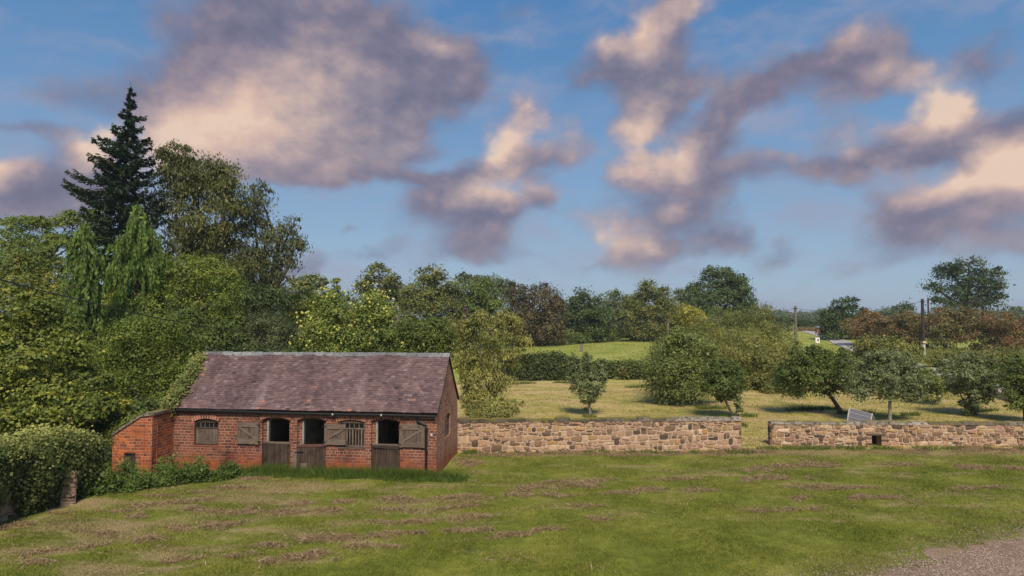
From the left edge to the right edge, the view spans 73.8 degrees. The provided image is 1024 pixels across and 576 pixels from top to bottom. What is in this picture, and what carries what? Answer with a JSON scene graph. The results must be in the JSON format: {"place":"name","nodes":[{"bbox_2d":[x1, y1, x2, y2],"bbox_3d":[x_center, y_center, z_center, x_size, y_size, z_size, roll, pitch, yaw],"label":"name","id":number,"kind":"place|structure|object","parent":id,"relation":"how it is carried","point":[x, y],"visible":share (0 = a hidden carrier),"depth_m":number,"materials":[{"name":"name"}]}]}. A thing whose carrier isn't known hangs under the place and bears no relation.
{"place":"outdoors","nodes":[
{"label":"outdoors","id":0,"kind":"place"},
{"bbox_2d":[0,318,1023,575],"bbox_3d":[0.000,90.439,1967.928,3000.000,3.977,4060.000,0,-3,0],"label":"ground","id":1,"kind":"structure","parent":0,"point":[592,546],"depth_m":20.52,"materials":[{"name":"green plant"}]},
{"bbox_2d":[0,477,53,521],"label":"old wall","id":2,"kind":"structure","parent":1,"relation":"on","point":[8,512],"depth_m":19.72,"materials":[{"name":"stone"}]},
{"bbox_2d":[0,241,71,333],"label":"lime tree","id":3,"kind":"object","parent":1,"relation":"on","point":[38,270],"visible":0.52,"depth_m":45.40,"materials":[{"name":"green plant"}]},
{"bbox_2d":[0,423,113,517],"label":"ivy hedge","id":4,"kind":"object","parent":1,"relation":"on","point":[43,459],"visible":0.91,"depth_m":20.70,"materials":[{"name":"green plant"}]},
{"bbox_2d":[0,209,115,282],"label":"ash tree","id":5,"kind":"object","parent":1,"relation":"on","point":[57,240],"visible":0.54,"depth_m":57.63,"materials":[{"name":"green plant"}]},
{"bbox_2d":[0,419,117,447],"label":"bramble bush","id":6,"kind":"object","parent":1,"relation":"on","point":[95,426],"visible":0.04,"depth_m":27.78,"materials":[{"name":"green plant"}]},
{"bbox_2d":[57,469,76,506],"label":"stone buttress","id":7,"kind":"structure","parent":1,"relation":"on","point":[70,499],"depth_m":21.35,"materials":[{"name":"stone"}]},
{"bbox_2d":[0,286,135,435],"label":"hazel tree","id":8,"kind":"object","parent":1,"relation":"on","point":[39,376],"visible":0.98,"depth_m":25.78,"materials":[{"name":"green plant"}]},
{"bbox_2d":[57,218,108,385],"bbox_3d":[-23.922,1.862,37.950,2.534,11.592,2.894,2,-3,-34],"label":"weeping cypress","id":9,"kind":"object","parent":1,"relation":"on","point":[86,273],"visible":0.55,"depth_m":37.75,"materials":[{"name":"green plant"}]},
{"bbox_2d":[60,80,168,366],"bbox_3d":[-28.777,-3.651,50.277,8.542,23.692,7.481,0,-3,0],"label":"spruce tree","id":10,"kind":"object","parent":1,"relation":"on","point":[111,204],"visible":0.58,"depth_m":49.59,"materials":[{"name":"green plant"}]},
{"bbox_2d":[70,391,166,461],"bbox_3d":[-16.265,5.759,28.163,4.805,2.992,3.264,0,-3,0],"label":"bramble bush","id":11,"kind":"object","parent":1,"relation":"on","point":[151,404],"visible":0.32,"depth_m":27.81,"materials":[{"name":"green plant"}]},
{"bbox_2d":[102,205,169,388],"bbox_3d":[-23.224,1.211,42.023,4.004,13.241,3.701,0,-3,0],"label":"weeping cypress","id":12,"kind":"object","parent":1,"relation":"on","point":[129,253],"visible":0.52,"depth_m":41.54,"materials":[{"name":"green plant"}]},
{"bbox_2d":[84,307,201,411],"bbox_3d":[-19.416,4.304,35.778,7.508,6.632,5.263,0,-3,0],"label":"robinia tree","id":13,"kind":"object","parent":1,"relation":"on","point":[134,384],"visible":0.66,"depth_m":35.36,"materials":[{"name":"green plant"}]},
{"bbox_2d":[112,408,173,474],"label":"brick lean-to","id":14,"kind":"structure","parent":1,"relation":"on","point":[146,438],"depth_m":25.12,"materials":[{"name":"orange brick"}]},
{"bbox_2d":[102,410,147,447],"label":"ivy","id":15,"kind":"object","parent":14,"relation":"attached to","point":[108,437],"visible":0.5,"depth_m":25.27,"materials":[{"name":"green plant"}]},
{"bbox_2d":[125,455,135,465],"bbox_3d":[-14.027,6.615,25.132,0.474,0.890,0.050,0,-3,9],"label":"window","id":16,"kind":"structure","parent":14,"relation":"in","point":[133,458],"depth_m":25.14,"materials":[{"name":"brown wood"}]},
{"bbox_2d":[59,305,255,369],"bbox_3d":[-21.014,4.238,39.282,12.176,7.589,5.313,0,-3,0],"label":"hazel bush","id":17,"kind":"object","parent":1,"relation":"on","point":[211,339],"visible":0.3,"depth_m":39.03,"materials":[{"name":"green plant"}]},
{"bbox_2d":[76,451,258,498],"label":"nettles","id":18,"kind":"object","parent":1,"relation":"on","point":[131,479],"visible":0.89,"depth_m":23.69,"materials":[{"name":"green plant"}]},
{"bbox_2d":[101,246,259,362],"bbox_3d":[-21.317,2.579,43.100,11.437,10.614,7.130,0,-3,0],"label":"robinia tree","id":19,"kind":"object","parent":1,"relation":"on","point":[179,294],"visible":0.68,"depth_m":42.66,"materials":[{"name":"green plant"}]},
{"bbox_2d":[144,139,275,340],"bbox_3d":[-24.312,-1.833,53.833,11.491,20.352,8.853,0,-3,0],"label":"evergreen tree","id":20,"kind":"object","parent":1,"relation":"on","point":[177,171],"visible":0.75,"depth_m":53.42,"materials":[{"name":"green plant"}]},
{"bbox_2d":[180,338,305,358],"bbox_3d":[-15.020,5.265,38.860,8.158,4.822,3.821,0,-3,0],"label":"laurel bush","id":21,"kind":"object","parent":1,"relation":"on","point":[246,348],"visible":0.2,"depth_m":38.55,"materials":[{"name":"green plant"}]},
{"bbox_2d":[217,272,297,340],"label":"yew tree","id":22,"kind":"object","parent":1,"relation":"on","point":[277,300],"visible":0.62,"depth_m":51.60,"materials":[{"name":"green plant"}]},
{"bbox_2d":[222,308,308,351],"bbox_3d":[-15.931,4.574,43.404,7.262,6.586,5.315,0,-3,0],"label":"willow bush","id":23,"kind":"object","parent":1,"relation":"on","point":[285,328],"visible":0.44,"depth_m":43.32,"materials":[{"name":"green plant"}]},
{"bbox_2d":[232,177,316,342],"bbox_3d":[-20.020,-0.390,55.975,7.567,17.681,5.635,0,-3,0],"label":"evergreen tree","id":24,"kind":"object","parent":1,"relation":"on","point":[267,241],"visible":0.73,"depth_m":55.83,"materials":[{"name":"green plant"}]},
{"bbox_2d":[269,288,328,346],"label":"lime tree","id":25,"kind":"object","parent":1,"relation":"on","point":[306,304],"visible":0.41,"depth_m":59.10,"materials":[{"name":"green plant"}]},
{"bbox_2d":[286,272,331,345],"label":"ash tree","id":26,"kind":"object","parent":1,"relation":"on","point":[312,281],"visible":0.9,"depth_m":65.82,"materials":[{"name":"green plant"}]},
{"bbox_2d":[172,351,458,473],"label":"stable","id":27,"kind":"structure","parent":1,"relation":"on","point":[395,410],"depth_m":26.09,"materials":[{"name":"brick"}]},
{"bbox_2d":[159,351,208,416],"bbox_3d":[-12.986,3.764,27.254,1.306,2.491,2.885,0,-3,0],"label":"ivy","id":28,"kind":"object","parent":27,"relation":"attached to","point":[179,388],"visible":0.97,"depth_m":26.92,"materials":[{"name":"green plant"}]},
{"bbox_2d":[193,419,218,446],"bbox_3d":[-11.699,5.540,26.181,1.040,1.048,0.135,0,-3,8],"label":"window","id":29,"kind":"structure","parent":27,"relation":"in","point":[206,430],"depth_m":26.18,"materials":[{"name":"brown wood"}]},
{"bbox_2d":[263,441,289,467],"bbox_3d":[-8.893,6.375,25.792,1.094,1.119,0.060,0,-3,8],"label":"door","id":30,"kind":"structure","parent":27,"relation":"in","point":[275,452],"depth_m":25.78,"materials":[{"name":"brown wood"}]},
{"bbox_2d":[292,444,325,470],"bbox_3d":[-7.562,6.426,25.477,1.223,1.175,0.074,0,-3,-4],"label":"door","id":31,"kind":"structure","parent":27,"relation":"in","point":[308,454],"depth_m":25.47,"materials":[{"name":"brown wood"}]},
{"bbox_2d":[337,420,364,448],"bbox_3d":[-5.964,5.442,25.413,1.082,1.056,0.135,0,-3,8],"label":"window","id":32,"kind":"structure","parent":27,"relation":"in","point":[350,424],"depth_m":25.41,"materials":[{"name":"brown wood"}]},
{"bbox_2d":[372,443,399,470],"bbox_3d":[-4.659,6.276,25.218,1.062,1.014,0.078,0,-3,8],"label":"door","id":33,"kind":"structure","parent":27,"relation":"in","point":[384,454],"depth_m":25.21,"materials":[{"name":"brown wood"}]},
{"bbox_2d":[445,413,448,436],"bbox_3d":[-2.627,5.429,27.040,0.060,0.889,1.110,0,-3,5],"label":"window","id":34,"kind":"structure","parent":27,"relation":"in","point":[447,416],"depth_m":27.25,"materials":[{"name":"grey wood"}]},
{"bbox_2d":[284,277,369,352],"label":"apple tree","id":35,"kind":"object","parent":1,"relation":"on","point":[320,329],"visible":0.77,"depth_m":37.49,"materials":[{"name":"green plant"}]},
{"bbox_2d":[239,460,466,480],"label":"long grass","id":36,"kind":"structure","parent":1,"relation":"on","point":[410,473],"depth_m":24.85,"materials":[{"name":"green plant"}]},
{"bbox_2d":[244,470,471,482],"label":"ragged grass","id":37,"kind":"structure","parent":1,"relation":"on","point":[392,479],"depth_m":24.57,"materials":[{"name":"green plant"}]},
{"bbox_2d":[336,281,404,352],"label":"apple tree","id":38,"kind":"object","parent":1,"relation":"on","point":[375,311],"visible":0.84,"depth_m":38.20,"materials":[{"name":"green plant"}]},
{"bbox_2d":[345,261,413,338],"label":"ash tree","id":39,"kind":"object","parent":1,"relation":"on","point":[391,283],"visible":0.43,"depth_m":111.33,"materials":[{"name":"green plant"}]},
{"bbox_2d":[389,263,469,335],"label":"ash tree","id":40,"kind":"object","parent":1,"relation":"on","point":[428,299],"visible":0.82,"depth_m":104.92,"materials":[{"name":"green plant"}]},
{"bbox_2d":[392,314,466,364],"bbox_3d":[-6.002,4.773,45.752,6.671,6.487,4.836,0,-3,0],"label":"hawthorn bush","id":41,"kind":"object","parent":1,"relation":"on","point":[419,336],"visible":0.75,"depth_m":45.11,"materials":[{"name":"green plant"}]},
{"bbox_2d":[463,306,467,361],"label":"telegraph pole","id":42,"kind":"object","parent":1,"relation":"on","point":[465,309],"visible":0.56,"depth_m":79.82,"materials":[{"name":"brown wood"}]},
{"bbox_2d":[469,308,666,323],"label":"overhead cable","id":43,"kind":"object","parent":42,"relation":"attached to","point":[570,322],"visible":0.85,"depth_m":97.26,"materials":[{"name":"black metal"}]},
{"bbox_2d":[442,272,511,349],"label":"sycamore tree","id":44,"kind":"object","parent":1,"relation":"on","point":[478,298],"visible":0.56,"depth_m":106.74,"materials":[{"name":"green plant"}]},
{"bbox_2d":[454,268,518,332],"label":"ash tree","id":45,"kind":"object","parent":1,"relation":"on","point":[466,277],"visible":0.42,"depth_m":134.26,"materials":[{"name":"green plant"}]},
{"bbox_2d":[448,308,533,407],"bbox_3d":[-1.137,4.228,34.852,4.784,6.516,2.994,0,-3,0],"label":"damson tree","id":46,"kind":"object","parent":1,"relation":"on","point":[465,331],"visible":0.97,"depth_m":34.60,"materials":[{"name":"green plant"}]},
{"bbox_2d":[460,396,524,417],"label":"damson bush","id":47,"kind":"object","parent":1,"relation":"on","point":[492,408],"visible":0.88,"depth_m":32.86,"materials":[{"name":"green plant"}]},
{"bbox_2d":[0,388,1023,575],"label":"hay clippings","id":48,"kind":"object","parent":1,"relation":"on","point":[305,538],"visible":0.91,"depth_m":21.02,"materials":[{"name":"brown plant"}]},
{"bbox_2d":[0,290,1023,330],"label":"woods","id":49,"kind":"object","parent":1,"relation":"on","point":[813,315],"visible":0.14,"depth_m":258.75,"materials":[{"name":"green plant"}]},
{"bbox_2d":[494,280,576,346],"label":"copper beech","id":50,"kind":"object","parent":1,"relation":"on","point":[555,302],"visible":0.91,"depth_m":114.61,"materials":[{"name":"brown plant"}]},
{"bbox_2d":[495,350,584,380],"bbox_3d":[2.595,7.457,64.032,8.726,3.530,3.900,0,-3,0],"label":"hedge","id":51,"kind":"object","parent":1,"relation":"on","point":[552,365],"visible":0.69,"depth_m":62.88,"materials":[{"name":"green plant"}]},
{"bbox_2d":[562,351,609,414],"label":"young apple tree","id":52,"kind":"object","parent":1,"relation":"on","point":[586,382],"visible":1,"depth_m":40.49,"materials":[{"name":"green plant"}]},
{"bbox_2d":[554,285,619,342],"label":"oak tree","id":53,"kind":"object","parent":1,"relation":"on","point":[599,325],"visible":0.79,"depth_m":122.02,"materials":[{"name":"green plant"}]},
{"bbox_2d":[457,416,741,452],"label":"stone wall","id":54,"kind":"structure","parent":1,"relation":"on","point":[566,433],"depth_m":29.76,"materials":[{"name":"stone"}]},
{"bbox_2d":[594,287,637,336],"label":"ash tree","id":55,"kind":"object","parent":1,"relation":"on","point":[612,300],"visible":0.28,"depth_m":148.42,"materials":[{"name":"green plant"}]},
{"bbox_2d":[557,324,682,344],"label":"hedge","id":56,"kind":"object","parent":1,"relation":"on","point":[576,337],"visible":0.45,"depth_m":124.10,"materials":[{"name":"green plant"}]},
{"bbox_2d":[583,356,658,379],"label":"hedge","id":57,"kind":"object","parent":1,"relation":"on","point":[619,370],"visible":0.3,"depth_m":63.88,"materials":[{"name":"green plant"}]},
{"bbox_2d":[613,277,683,341],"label":"oak tree","id":58,"kind":"object","parent":1,"relation":"on","point":[649,313],"visible":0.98,"depth_m":125.76,"materials":[{"name":"green plant"}]},
{"bbox_2d":[638,337,661,396],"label":"bare bush","id":59,"kind":"object","parent":1,"relation":"on","point":[656,340],"visible":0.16,"depth_m":49.76,"materials":[{"name":"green plant"}]},
{"bbox_2d":[478,334,851,376],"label":"meadow grass","id":60,"kind":"structure","parent":1,"relation":"on","point":[612,349],"depth_m":104.79,"materials":[{"name":"plant"}]},
{"bbox_2d":[630,322,725,408],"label":"plum tree","id":61,"kind":"object","parent":1,"relation":"on","point":[681,350],"visible":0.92,"depth_m":45.10,"materials":[{"name":"green plant"}]},
{"bbox_2d":[665,286,697,332],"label":"ash tree","id":62,"kind":"object","parent":1,"relation":"on","point":[680,295],"visible":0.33,"depth_m":164.24,"materials":[{"name":"green plant"}]},
{"bbox_2d":[669,297,707,332],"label":"field maple","id":63,"kind":"object","parent":1,"relation":"on","point":[687,312],"visible":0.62,"depth_m":124.97,"materials":[{"name":"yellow plant"}]},
{"bbox_2d":[682,265,761,331],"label":"sycamore tree","id":64,"kind":"object","parent":1,"relation":"on","point":[730,289],"visible":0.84,"depth_m":136.91,"materials":[{"name":"green plant"}]},
{"bbox_2d":[698,358,749,415],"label":"young apple tree","id":65,"kind":"object","parent":1,"relation":"on","point":[725,377],"visible":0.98,"depth_m":39.45,"materials":[{"name":"green plant"}]},
{"bbox_2d":[686,299,788,353],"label":"willow scrub","id":66,"kind":"object","parent":1,"relation":"on","point":[743,322],"visible":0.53,"depth_m":87.56,"materials":[{"name":"green plant"}]},
{"bbox_2d":[732,394,743,416],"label":"young shrub","id":67,"kind":"object","parent":1,"relation":"on","point":[738,398],"visible":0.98,"depth_m":39.18,"materials":[{"name":"green plant"}]},
{"bbox_2d":[461,443,1023,454],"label":"grass","id":68,"kind":"structure","parent":1,"relation":"on","point":[775,447],"depth_m":30.05,"materials":[{"name":"green plant"}]},
{"bbox_2d":[462,380,1022,447],"bbox_3d":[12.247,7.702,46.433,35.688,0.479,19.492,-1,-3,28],"label":"orchard grass","id":69,"kind":"structure","parent":1,"relation":"on","point":[804,408],"depth_m":42.77,"materials":[{"name":"green plant"}]},
{"bbox_2d":[714,330,790,390],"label":"willow tree","id":70,"kind":"object","parent":1,"relation":"on","point":[748,358],"visible":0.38,"depth_m":54.97,"materials":[{"name":"green plant"}]},
{"bbox_2d":[705,325,803,378],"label":"willow tree","id":71,"kind":"object","parent":1,"relation":"on","point":[754,336],"visible":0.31,"depth_m":61.13,"materials":[{"name":"green plant"}]},
{"bbox_2d":[753,353,795,394],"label":"willow tree","id":72,"kind":"object","parent":1,"relation":"on","point":[767,380],"visible":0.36,"depth_m":53.62,"materials":[{"name":"green plant"}]},
{"bbox_2d":[759,319,804,355],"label":"willow scrub","id":73,"kind":"object","parent":1,"relation":"on","point":[796,342],"visible":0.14,"depth_m":90.49,"materials":[{"name":"green plant"}]},
{"bbox_2d":[755,315,820,329],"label":"hedge","id":74,"kind":"object","parent":1,"relation":"on","point":[805,323],"visible":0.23,"depth_m":162.22,"materials":[{"name":"green plant"}]},
{"bbox_2d":[793,306,796,346],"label":"telegraph pole","id":75,"kind":"object","parent":1,"relation":"on","point":[795,319],"visible":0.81,"depth_m":95.77,"materials":[{"name":"brown wood"}]},
{"bbox_2d":[790,325,814,330],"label":"hedge","id":76,"kind":"object","parent":1,"relation":"on","point":[806,328],"visible":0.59,"depth_m":150.60,"materials":[{"name":"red plant"}]},
{"bbox_2d":[767,343,859,414],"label":"old apple tree","id":77,"kind":"object","parent":1,"relation":"on","point":[796,378],"visible":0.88,"depth_m":40.84,"materials":[{"name":"green plant"}]},
{"bbox_2d":[815,295,866,340],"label":"holly tree","id":78,"kind":"object","parent":1,"relation":"on","point":[832,318],"visible":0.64,"depth_m":117.23,"materials":[{"name":"green plant"}]},
{"bbox_2d":[847,407,874,420],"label":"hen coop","id":79,"kind":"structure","parent":1,"relation":"on","point":[856,415],"depth_m":33.24,"materials":[{"name":"grey metal"}]},
{"bbox_2d":[839,307,885,341],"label":"hawthorn bush","id":80,"kind":"object","parent":1,"relation":"on","point":[866,315],"visible":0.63,"depth_m":103.55,"materials":[{"name":"red plant"}]},
{"bbox_2d":[839,346,935,420],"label":"apple tree","id":81,"kind":"object","parent":1,"relation":"on","point":[871,371],"visible":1,"depth_m":37.97,"materials":[{"name":"green plant"}]},
{"bbox_2d":[862,312,912,341],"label":"hawthorn bush","id":82,"kind":"object","parent":1,"relation":"on","point":[884,321],"visible":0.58,"depth_m":100.45,"materials":[{"name":"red plant"}]},
{"bbox_2d":[847,331,933,381],"bbox_3d":[31.801,6.074,57.400,6.713,4.824,6.290,0,-3,0],"label":"elder bush","id":83,"kind":"object","parent":1,"relation":"on","point":[867,344],"visible":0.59,"depth_m":56.78,"materials":[{"name":"green plant"}]},
{"bbox_2d":[878,306,902,318],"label":"ash tree","id":84,"kind":"object","parent":1,"relation":"on","point":[890,311],"visible":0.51,"depth_m":188.66,"materials":[{"name":"green plant"}]},
{"bbox_2d":[767,420,1023,447],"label":"stone wall","id":85,"kind":"structure","parent":1,"relation":"on","point":[900,434],"depth_m":30.88,"materials":[{"name":"stone"}]},
{"bbox_2d":[896,298,918,322],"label":"poplar tree","id":86,"kind":"object","parent":1,"relation":"on","point":[906,307],"visible":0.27,"depth_m":190.10,"materials":[{"name":"green plant"}]},
{"bbox_2d":[880,309,941,348],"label":"hawthorn bush","id":87,"kind":"object","parent":1,"relation":"on","point":[908,319],"visible":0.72,"depth_m":97.62,"materials":[{"name":"green plant"}]},
{"bbox_2d":[919,299,925,355],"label":"telegraph pole","id":88,"kind":"object","parent":1,"relation":"on","point":[922,301],"visible":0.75,"depth_m":85.75,"materials":[{"name":"brown wood"}]},
{"bbox_2d":[797,302,917,311],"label":"overhead cable","id":89,"kind":"object","parent":88,"relation":"attached to","point":[861,311],"visible":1,"depth_m":89.77,"materials":[{"name":"black metal"}]},
{"bbox_2d":[926,299,929,326],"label":"telegraph pole","id":90,"kind":"object","parent":1,"relation":"on","point":[927,307],"visible":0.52,"depth_m":149.94,"materials":[{"name":"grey wood"}]},
{"bbox_2d":[920,347,950,366],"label":"weedy bush","id":91,"kind":"object","parent":1,"relation":"on","point":[933,358],"visible":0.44,"depth_m":73.27,"materials":[{"name":"green plant"}]},
{"bbox_2d":[918,365,953,404],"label":"young apple tree","id":92,"kind":"object","parent":1,"relation":"on","point":[935,388],"visible":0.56,"depth_m":45.47,"materials":[{"name":"green plant"}]},
{"bbox_2d":[868,539,1023,575],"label":"drive","id":93,"kind":"structure","parent":1,"relation":"on","point":[934,553],"depth_m":16.49,"materials":[{"name":"gravel"}]},
{"bbox_2d":[919,304,980,348],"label":"hawthorn bush","id":94,"kind":"object","parent":1,"relation":"on","point":[944,318],"visible":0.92,"depth_m":94.29,"materials":[{"name":"green plant"}]},
{"bbox_2d":[932,346,975,365],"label":"weedy bush","id":95,"kind":"object","parent":1,"relation":"on","point":[950,352],"visible":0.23,"depth_m":67.78,"materials":[{"name":"green plant"}]},
{"bbox_2d":[910,370,1019,401],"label":"roadside wall","id":96,"kind":"structure","parent":1,"relation":"on","point":[990,395],"depth_m":49.20,"materials":[{"name":"stone"}]},
{"bbox_2d":[915,254,1016,339],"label":"oak tree","id":97,"kind":"object","parent":1,"relation":"on","point":[965,286],"visible":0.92,"depth_m":117.54,"materials":[{"name":"green plant"}]},
{"bbox_2d":[913,346,1023,383],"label":"verge grass","id":98,"kind":"structure","parent":1,"relation":"on","point":[929,350],"depth_m":91.05,"materials":[{"name":"green plant"}]},
{"bbox_2d":[935,349,1007,415],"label":"apple tree","id":99,"kind":"object","parent":1,"relation":"on","point":[974,375],"visible":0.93,"depth_m":40.37,"materials":[{"name":"green plant"}]},
{"bbox_2d":[939,305,1014,349],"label":"hawthorn bush","id":100,"kind":"object","parent":1,"relation":"on","point":[982,317],"visible":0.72,"depth_m":92.73,"materials":[{"name":"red plant"}]},
{"bbox_2d":[966,342,1023,373],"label":"weedy bush","id":101,"kind":"object","parent":1,"relation":"on","point":[1001,354],"visible":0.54,"depth_m":61.59,"materials":[{"name":"green plant"}]},
{"bbox_2d":[978,309,1023,351],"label":"hawthorn bush","id":102,"kind":"object","parent":1,"relation":"on","point":[1007,336],"visible":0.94,"depth_m":89.04,"materials":[{"name":"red plant"}]},
{"bbox_2d":[991,351,1023,420],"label":"apple tree","id":103,"kind":"object","parent":1,"relation":"on","point":[1010,391],"visible":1,"depth_m":37.75,"materials":[{"name":"green plant"}]},
{"bbox_2d":[0,0,1023,318],"label":"sky","id":104,"kind":"structure","parent":0,"point":[818,152],"materials":[{"name":"blue"}]},
{"bbox_2d":[690,514,1023,575],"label":"gravel","id":105,"kind":"structure","parent":0,"point":[991,560],"depth_m":16.11,"materials":[{"name":"grey gravel"}]},
{"bbox_2d":[802,331,1017,390],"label":"road","id":106,"kind":"structure","parent":0,"point":[843,343],"depth_m":108.92,"materials":[{"name":"grey asphalt"}]}
]}

